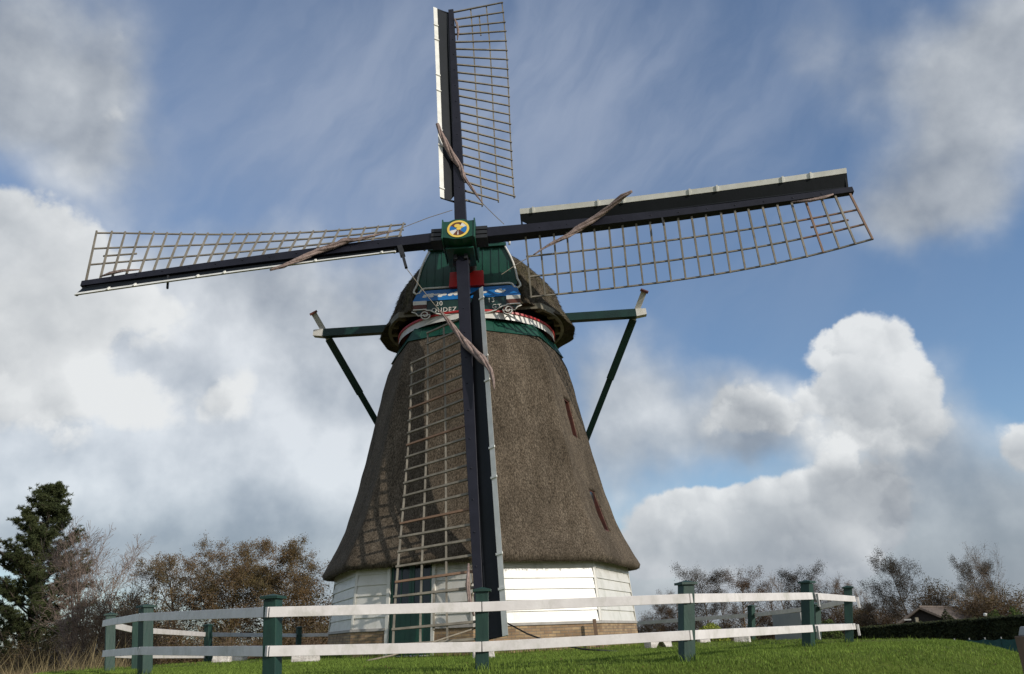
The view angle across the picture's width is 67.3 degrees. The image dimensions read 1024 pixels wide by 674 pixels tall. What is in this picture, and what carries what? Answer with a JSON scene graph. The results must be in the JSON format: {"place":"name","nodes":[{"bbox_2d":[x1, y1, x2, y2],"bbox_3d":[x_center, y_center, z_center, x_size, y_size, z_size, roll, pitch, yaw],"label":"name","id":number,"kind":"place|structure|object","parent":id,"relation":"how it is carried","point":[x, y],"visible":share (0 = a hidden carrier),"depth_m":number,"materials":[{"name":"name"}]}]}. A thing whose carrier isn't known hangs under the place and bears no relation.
{"place":"outdoors","nodes":[
{"label":"outdoors","id":0,"kind":"place"},
{"bbox_2d":[0,635,131,673],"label":"dry grass","id":1,"kind":"structure","parent":0,"point":[94,663],"depth_m":20.67,"materials":[{"name":"plant"}]},
{"bbox_2d":[0,0,1023,655],"label":"sky","id":2,"kind":"structure","parent":0,"point":[836,407],"materials":[{"name":"blue"}]},
{"bbox_2d":[34,631,1023,673],"bbox_3d":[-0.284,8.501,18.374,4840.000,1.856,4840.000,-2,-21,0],"label":"ground","id":3,"kind":"structure","parent":0,"point":[965,664],"depth_m":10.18,"materials":[{"name":"green plant"}]},
{"bbox_2d":[0,658,32,673],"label":"shrub","id":4,"kind":"object","parent":3,"relation":"on","point":[16,667],"visible":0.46,"depth_m":30.71,"materials":[{"name":"brown plant"}]},
{"bbox_2d":[0,642,47,671],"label":"shrub","id":5,"kind":"object","parent":3,"relation":"on","point":[15,659],"visible":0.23,"depth_m":35.20,"materials":[{"name":"brown plant"}]},
{"bbox_2d":[0,628,68,673],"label":"shrub","id":6,"kind":"object","parent":3,"relation":"on","point":[29,649],"visible":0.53,"depth_m":34.50,"materials":[{"name":"brown plant"}]},
{"bbox_2d":[0,481,95,666],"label":"pine tree","id":7,"kind":"object","parent":3,"relation":"on","point":[46,501],"visible":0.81,"depth_m":39.83,"materials":[{"name":"green plant"}]},
{"bbox_2d":[19,623,101,671],"bbox_3d":[-21.434,15.575,36.564,5.297,3.711,3.935,-15,-25,29],"label":"shrub","id":8,"kind":"object","parent":3,"relation":"on","point":[62,650],"visible":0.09,"depth_m":36.20,"materials":[{"name":"brown plant"}]},
{"bbox_2d":[29,516,153,671],"bbox_3d":[-19.004,12.282,34.336,4.650,8.188,5.386,-2,-21,0],"label":"bare tree","id":9,"kind":"object","parent":3,"relation":"on","point":[70,579],"visible":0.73,"depth_m":33.88,"materials":[{"name":"brown plant"}]},
{"bbox_2d":[55,581,185,668],"bbox_3d":[-16.048,12.838,32.099,5.470,5.227,3.991,-2,-21,0],"label":"bare tree","id":10,"kind":"object","parent":3,"relation":"on","point":[97,628],"visible":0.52,"depth_m":32.17,"materials":[{"name":"brown plant"}]},
{"bbox_2d":[66,586,227,662],"bbox_3d":[-20.155,16.836,42.702,8.554,5.993,6.356,-2,-21,1],"label":"shrub","id":11,"kind":"object","parent":3,"relation":"on","point":[186,628],"visible":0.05,"depth_m":42.97,"materials":[{"name":"brown plant"}]},
{"bbox_2d":[123,623,202,666],"bbox_3d":[-16.579,15.260,36.225,5.338,3.740,3.966,12,-25,-32],"label":"shrub","id":12,"kind":"object","parent":3,"relation":"on","point":[164,661],"visible":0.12,"depth_m":36.28,"materials":[{"name":"brown plant"}]},
{"bbox_2d":[105,548,229,663],"bbox_3d":[-19.855,16.276,44.093,6.824,7.793,6.275,5,-23,-19],"label":"alder tree","id":13,"kind":"object","parent":3,"relation":"on","point":[160,573],"visible":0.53,"depth_m":43.97,"materials":[{"name":"brown plant"}]},
{"bbox_2d":[154,620,199,664],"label":"shrub","id":14,"kind":"object","parent":3,"relation":"on","point":[175,638],"visible":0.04,"depth_m":42.88,"materials":[{"name":"brown plant"}]},
{"bbox_2d":[154,636,214,663],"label":"shrub","id":15,"kind":"object","parent":3,"relation":"on","point":[167,662],"visible":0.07,"depth_m":37.83,"materials":[{"name":"brown plant"}]},
{"bbox_2d":[164,629,226,662],"bbox_3d":[-15.177,15.569,36.615,3.426,3.231,4.611,6,-23,-20],"label":"shrub","id":16,"kind":"object","parent":3,"relation":"on","point":[194,659],"visible":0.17,"depth_m":37.01,"materials":[{"name":"brown plant"}]},
{"bbox_2d":[211,656,231,662],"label":"anchor block","id":17,"kind":"structure","parent":3,"relation":"on","point":[221,658],"depth_m":19.81,"materials":[{"name":"concrete"}]},
{"bbox_2d":[184,619,259,661],"bbox_3d":[-14.986,16.028,38.602,4.167,3.930,5.609,-7,-22,11],"label":"shrub","id":18,"kind":"object","parent":3,"relation":"on","point":[230,642],"visible":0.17,"depth_m":39.39,"materials":[{"name":"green plant"}]},
{"bbox_2d":[164,533,284,658],"bbox_3d":[-16.576,16.153,45.794,6.251,9.006,6.943,-16,-25,31],"label":"alder tree","id":19,"kind":"object","parent":3,"relation":"on","point":[213,602],"visible":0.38,"depth_m":45.37,"materials":[{"name":"brown plant"}]},
{"bbox_2d":[232,656,247,660],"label":"anchor block","id":20,"kind":"structure","parent":3,"relation":"on","point":[237,658],"depth_m":20.73,"materials":[{"name":"concrete"}]},
{"bbox_2d":[182,535,330,645],"bbox_3d":[-13.938,15.906,45.193,9.520,8.843,8.681,-2,-21,0],"label":"alder tree","id":21,"kind":"object","parent":3,"relation":"on","point":[272,580],"visible":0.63,"depth_m":43.84,"materials":[{"name":"brown plant"}]},
{"bbox_2d":[236,625,327,658],"bbox_3d":[-11.380,15.866,37.899,4.953,3.470,3.680,4,-22,-15],"label":"shrub","id":22,"kind":"object","parent":3,"relation":"on","point":[253,644],"visible":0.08,"depth_m":37.76,"materials":[{"name":"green plant"}]},
{"bbox_2d":[236,582,332,645],"bbox_3d":[-10.919,16.981,44.398,6.746,6.361,9.079,-18,-26,34],"label":"shrub","id":23,"kind":"object","parent":3,"relation":"on","point":[306,620],"visible":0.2,"depth_m":43.13,"materials":[{"name":"brown plant"}]},
{"bbox_2d":[260,621,326,656],"bbox_3d":[-10.585,16.039,38.574,5.114,3.583,3.800,-12,-23,23],"label":"shrub","id":24,"kind":"object","parent":3,"relation":"on","point":[288,643],"visible":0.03,"depth_m":38.77,"materials":[{"name":"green plant"}]},
{"bbox_2d":[291,656,319,661],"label":"anchor block","id":25,"kind":"structure","parent":3,"relation":"on","point":[304,658],"depth_m":15.15,"materials":[{"name":"concrete"}]},
{"bbox_2d":[286,602,329,644],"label":"shrub","id":26,"kind":"object","parent":3,"relation":"on","point":[315,625],"visible":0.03,"depth_m":44.27,"materials":[{"name":"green plant"}]},
{"bbox_2d":[291,627,327,655],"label":"shrub","id":27,"kind":"object","parent":3,"relation":"on","point":[314,643],"visible":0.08,"depth_m":37.56,"materials":[{"name":"brown plant"}]},
{"bbox_2d":[304,618,328,644],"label":"shrub","id":28,"kind":"object","parent":3,"relation":"on","point":[319,628],"visible":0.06,"depth_m":40.98,"materials":[{"name":"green plant"}]},
{"bbox_2d":[368,628,474,660],"bbox_3d":[-1.799,6.183,15.534,0.173,0.560,3.130,-17,-26,34],"label":"tie cable","id":29,"kind":"object","parent":3,"relation":"on","point":[429,642],"visible":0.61,"depth_m":15.96,"materials":[{"name":"metal"}]},
{"bbox_2d":[74,2,873,657],"bbox_3d":[-1.530,-1.044,25.961,22.181,22.106,12.699,-2,-21,0],"label":"windmill","id":30,"kind":"object","parent":3,"relation":"on","point":[480,460],"visible":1,"depth_m":21.21,"materials":[{"name":"brown"}]},
{"bbox_2d":[388,566,411,655],"bbox_3d":[-2.667,6.505,18.445,0.573,2.083,0.138,-11,-23,21],"label":"door","id":31,"kind":"structure","parent":30,"relation":"in","point":[401,620],"depth_m":18.48,"materials":[{"name":"green paint"}]},
{"bbox_2d":[409,564,431,654],"bbox_3d":[-2.135,6.405,18.238,0.573,2.083,0.138,-11,-23,21],"label":"door","id":32,"kind":"structure","parent":30,"relation":"in","point":[427,569],"depth_m":18.27,"materials":[{"name":"green paint"}]},
{"bbox_2d":[470,565,473,601],"bbox_3d":[-0.895,5.676,17.614,0.240,0.938,0.112,-2,-21,0],"label":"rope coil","id":33,"kind":"object","parent":30,"relation":"hanging from","point":[472,596],"visible":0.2,"depth_m":17.63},
{"bbox_2d":[564,399,576,436],"bbox_3d":[1.640,2.384,22.539,0.346,1.200,0.570,-11,-23,21],"label":"window","id":34,"kind":"structure","parent":30,"relation":"in","point":[566,402],"depth_m":22.76,"materials":[{"name":"orange paint"}]},
{"bbox_2d":[589,490,608,530],"bbox_3d":[2.379,4.800,21.300,0.397,1.170,0.570,-11,-23,21],"label":"window","id":35,"kind":"structure","parent":30,"relation":"in","point":[598,510],"depth_m":21.52,"materials":[{"name":"orange paint"}]},
{"bbox_2d":[102,580,860,673],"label":"fence","id":36,"kind":"object","parent":3,"relation":"on","point":[142,652],"visible":0.84,"depth_m":10.02,"materials":[{"name":"green paint"}]},
{"bbox_2d":[472,651,494,657],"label":"anchor block","id":37,"kind":"structure","parent":3,"relation":"on","point":[491,653],"depth_m":13.96,"materials":[{"name":"concrete"}]},
{"bbox_2d":[507,622,613,651],"bbox_3d":[0.982,6.232,16.012,2.632,0.671,0.052,-15,-25,30],"label":"tie cable","id":38,"kind":"object","parent":3,"relation":"on","point":[570,647],"visible":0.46,"depth_m":16.02,"materials":[{"name":"black metal"}]},
{"bbox_2d":[637,620,650,632],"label":"shrub","id":39,"kind":"object","parent":3,"relation":"on","point":[639,628],"visible":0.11,"depth_m":93.20,"materials":[{"name":"brown plant"}]},
{"bbox_2d":[638,609,664,632],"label":"shrub","id":40,"kind":"object","parent":3,"relation":"on","point":[652,628],"visible":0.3,"depth_m":91.10,"materials":[{"name":"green plant"}]},
{"bbox_2d":[644,641,671,647],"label":"anchor block","id":41,"kind":"structure","parent":3,"relation":"on","point":[655,644],"depth_m":17.06,"materials":[{"name":"concrete"}]},
{"bbox_2d":[643,604,677,632],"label":"bare tree","id":42,"kind":"object","parent":3,"relation":"on","point":[659,612],"visible":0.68,"depth_m":89.67,"materials":[{"name":"brown plant"}]},
{"bbox_2d":[651,587,677,628],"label":"bare tree","id":43,"kind":"object","parent":3,"relation":"on","point":[671,609],"visible":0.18,"depth_m":94.31,"materials":[{"name":"brown plant"}]},
{"bbox_2d":[651,619,677,642],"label":"shrub","id":44,"kind":"object","parent":3,"relation":"on","point":[670,628],"visible":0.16,"depth_m":89.76,"materials":[{"name":"brown plant"}]},
{"bbox_2d":[669,560,730,629],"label":"leafy tree","id":45,"kind":"object","parent":3,"relation":"on","point":[714,578],"visible":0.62,"depth_m":87.74,"materials":[{"name":"brown plant"}]},
{"bbox_2d":[697,639,709,642],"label":"anchor block","id":46,"kind":"structure","parent":3,"relation":"on","point":[704,640],"depth_m":23.08,"materials":[{"name":"concrete"}]},
{"bbox_2d":[695,622,730,641],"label":"bush","id":47,"kind":"object","parent":3,"relation":"on","point":[712,625],"visible":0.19,"depth_m":55.77,"materials":[{"name":"green plant"}]},
{"bbox_2d":[705,614,736,640],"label":"shrub","id":48,"kind":"object","parent":3,"relation":"on","point":[722,625],"visible":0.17,"depth_m":90.88,"materials":[{"name":"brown plant"}]},
{"bbox_2d":[712,587,730,623],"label":"bare tree","id":49,"kind":"object","parent":3,"relation":"on","point":[724,612],"visible":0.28,"depth_m":97.87,"materials":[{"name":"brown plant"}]},
{"bbox_2d":[734,636,750,641],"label":"anchor block","id":50,"kind":"structure","parent":3,"relation":"on","point":[744,639],"depth_m":20.75,"materials":[{"name":"concrete"}]},
{"bbox_2d":[718,564,777,627],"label":"bare tree","id":51,"kind":"object","parent":3,"relation":"on","point":[741,585],"visible":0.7,"depth_m":88.65,"materials":[{"name":"brown plant"}]},
{"bbox_2d":[723,607,773,639],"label":"shrub","id":52,"kind":"object","parent":3,"relation":"on","point":[761,637],"visible":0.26,"depth_m":90.39,"materials":[{"name":"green plant"}]},
{"bbox_2d":[760,617,774,639],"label":"shrub","id":53,"kind":"object","parent":3,"relation":"on","point":[769,623],"visible":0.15,"depth_m":89.42,"materials":[{"name":"brown plant"}]},
{"bbox_2d":[761,576,782,619],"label":"bare tree","id":54,"kind":"object","parent":3,"relation":"on","point":[770,591],"visible":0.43,"depth_m":99.21,"materials":[{"name":"brown plant"}]},
{"bbox_2d":[768,572,790,613],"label":"bare tree","id":55,"kind":"object","parent":3,"relation":"on","point":[776,589],"visible":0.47,"depth_m":98.64,"materials":[{"name":"brown plant"}]},
{"bbox_2d":[772,612,801,639],"bbox_3d":[8.871,9.581,24.581,0.060,1.422,2.019,1,-21,-7],"label":"panel","id":56,"kind":"object","parent":3,"relation":"on","point":[790,619],"visible":0.36,"depth_m":24.67,"materials":[{"name":"grey metal"}]},
{"bbox_2d":[774,557,834,620],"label":"leafy tree","id":57,"kind":"object","parent":3,"relation":"on","point":[791,577],"visible":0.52,"depth_m":89.70,"materials":[{"name":"brown plant"}]},
{"bbox_2d":[801,576,826,611],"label":"bare tree","id":58,"kind":"object","parent":3,"relation":"on","point":[817,587],"visible":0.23,"depth_m":96.98,"materials":[{"name":"brown plant"}]},
{"bbox_2d":[817,575,840,637],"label":"bare tree","id":59,"kind":"object","parent":3,"relation":"on","point":[832,588],"visible":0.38,"depth_m":94.46,"materials":[{"name":"brown plant"}]},
{"bbox_2d":[821,619,844,639],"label":"bush","id":60,"kind":"object","parent":3,"relation":"on","point":[836,633],"visible":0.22,"depth_m":53.46,"materials":[{"name":"green plant"}]},
{"bbox_2d":[821,610,844,638],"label":"shrub","id":61,"kind":"object","parent":3,"relation":"on","point":[831,621],"visible":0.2,"depth_m":88.00,"materials":[{"name":"brown plant"}]},
{"bbox_2d":[823,601,864,637],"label":"shrub","id":62,"kind":"object","parent":3,"relation":"on","point":[836,611],"visible":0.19,"depth_m":88.69,"materials":[{"name":"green plant"}]},
{"bbox_2d":[821,579,871,623],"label":"bare tree","id":63,"kind":"object","parent":3,"relation":"on","point":[840,592],"visible":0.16,"depth_m":92.33,"materials":[{"name":"brown plant"}]},
{"bbox_2d":[834,608,874,634],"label":"shrub","id":64,"kind":"object","parent":3,"relation":"on","point":[856,622],"visible":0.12,"depth_m":86.43,"materials":[{"name":"brown plant"}]},
{"bbox_2d":[848,583,870,616],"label":"bare tree","id":65,"kind":"object","parent":3,"relation":"on","point":[856,594],"visible":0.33,"depth_m":90.54,"materials":[{"name":"brown plant"}]},
{"bbox_2d":[854,601,890,625],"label":"leafy tree","id":66,"kind":"object","parent":3,"relation":"on","point":[870,607],"visible":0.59,"depth_m":82.23,"materials":[{"name":"green plant"}]},
{"bbox_2d":[853,597,908,626],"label":"shrub","id":67,"kind":"object","parent":3,"relation":"on","point":[863,611],"visible":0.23,"depth_m":84.54,"materials":[{"name":"brown plant"}]},
{"bbox_2d":[862,606,911,625],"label":"shrub","id":68,"kind":"object","parent":3,"relation":"on","point":[887,620],"visible":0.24,"depth_m":79.87,"materials":[{"name":"brown plant"}]},
{"bbox_2d":[857,548,933,622],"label":"leafy tree","id":69,"kind":"object","parent":3,"relation":"on","point":[890,601],"visible":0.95,"depth_m":77.86,"materials":[{"name":"brown plant"}]},
{"bbox_2d":[903,573,960,613],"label":"shrub","id":70,"kind":"object","parent":3,"relation":"on","point":[930,590],"visible":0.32,"depth_m":81.74,"materials":[{"name":"brown plant"}]},
{"bbox_2d":[896,605,968,623],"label":"house","id":71,"kind":"structure","parent":3,"relation":"on","point":[926,613],"depth_m":58.41,"materials":[{"name":"tile"}]},
{"bbox_2d":[843,613,1023,647],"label":"hedge","id":72,"kind":"object","parent":3,"relation":"on","point":[1007,627],"visible":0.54,"depth_m":30.46,"materials":[{"name":"green plant"}]},
{"bbox_2d":[929,587,960,605],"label":"leafy tree","id":73,"kind":"object","parent":3,"relation":"on","point":[940,600],"visible":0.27,"depth_m":78.38,"materials":[{"name":"green plant"}]},
{"bbox_2d":[941,609,954,619],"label":"bush","id":74,"kind":"object","parent":3,"relation":"on","point":[948,616],"visible":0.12,"depth_m":41.11,"materials":[{"name":"green plant"}]},
{"bbox_2d":[940,582,993,617],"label":"shrub","id":75,"kind":"object","parent":3,"relation":"on","point":[958,600],"visible":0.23,"depth_m":64.89,"materials":[{"name":"brown plant"}]},
{"bbox_2d":[948,553,1000,610],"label":"leafy tree","id":76,"kind":"object","parent":3,"relation":"on","point":[968,572],"visible":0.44,"depth_m":68.41,"materials":[{"name":"brown plant"}]},
{"bbox_2d":[960,541,1007,614],"bbox_3d":[38.851,20.862,62.644,3.890,8.484,3.538,15,-27,-37],"label":"birch tree","id":77,"kind":"object","parent":3,"relation":"on","point":[978,566],"visible":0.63,"depth_m":62.96,"materials":[{"name":"brown plant"}]},
{"bbox_2d":[954,637,1017,651],"bbox_3d":[16.602,11.672,27.672,0.102,1.675,5.737,3,-22,-14],"label":"net fence","id":78,"kind":"object","parent":3,"relation":"on","point":[1005,644],"visible":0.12,"depth_m":26.60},
{"bbox_2d":[956,594,1023,617],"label":"shrub","id":79,"kind":"object","parent":3,"relation":"on","point":[974,607],"visible":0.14,"depth_m":61.77,"materials":[{"name":"brown plant"}]},
{"bbox_2d":[957,580,1023,617],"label":"shrub","id":80,"kind":"object","parent":3,"relation":"on","point":[1000,604],"visible":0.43,"depth_m":59.50,"materials":[{"name":"brown plant"}]},
{"bbox_2d":[987,609,999,616],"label":"bush","id":81,"kind":"object","parent":3,"relation":"on","point":[994,613],"visible":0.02,"depth_m":37.34,"materials":[{"name":"green plant"}]},
{"bbox_2d":[1008,606,1022,614],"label":"bush","id":82,"kind":"object","parent":3,"relation":"on","point":[1012,610],"visible":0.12,"depth_m":35.48,"materials":[{"name":"green plant"}]},
{"bbox_2d":[1015,626,1023,672],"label":"wooden post","id":83,"kind":"object","parent":3,"relation":"on","point":[1019,639],"visible":1,"depth_m":6.09,"materials":[{"name":"brown wood"}]},
{"bbox_2d":[40,638,1020,673],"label":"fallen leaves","id":84,"kind":"object","parent":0,"point":[578,662],"visible":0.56,"depth_m":12.15,"materials":[{"name":"plant"}]}
]}

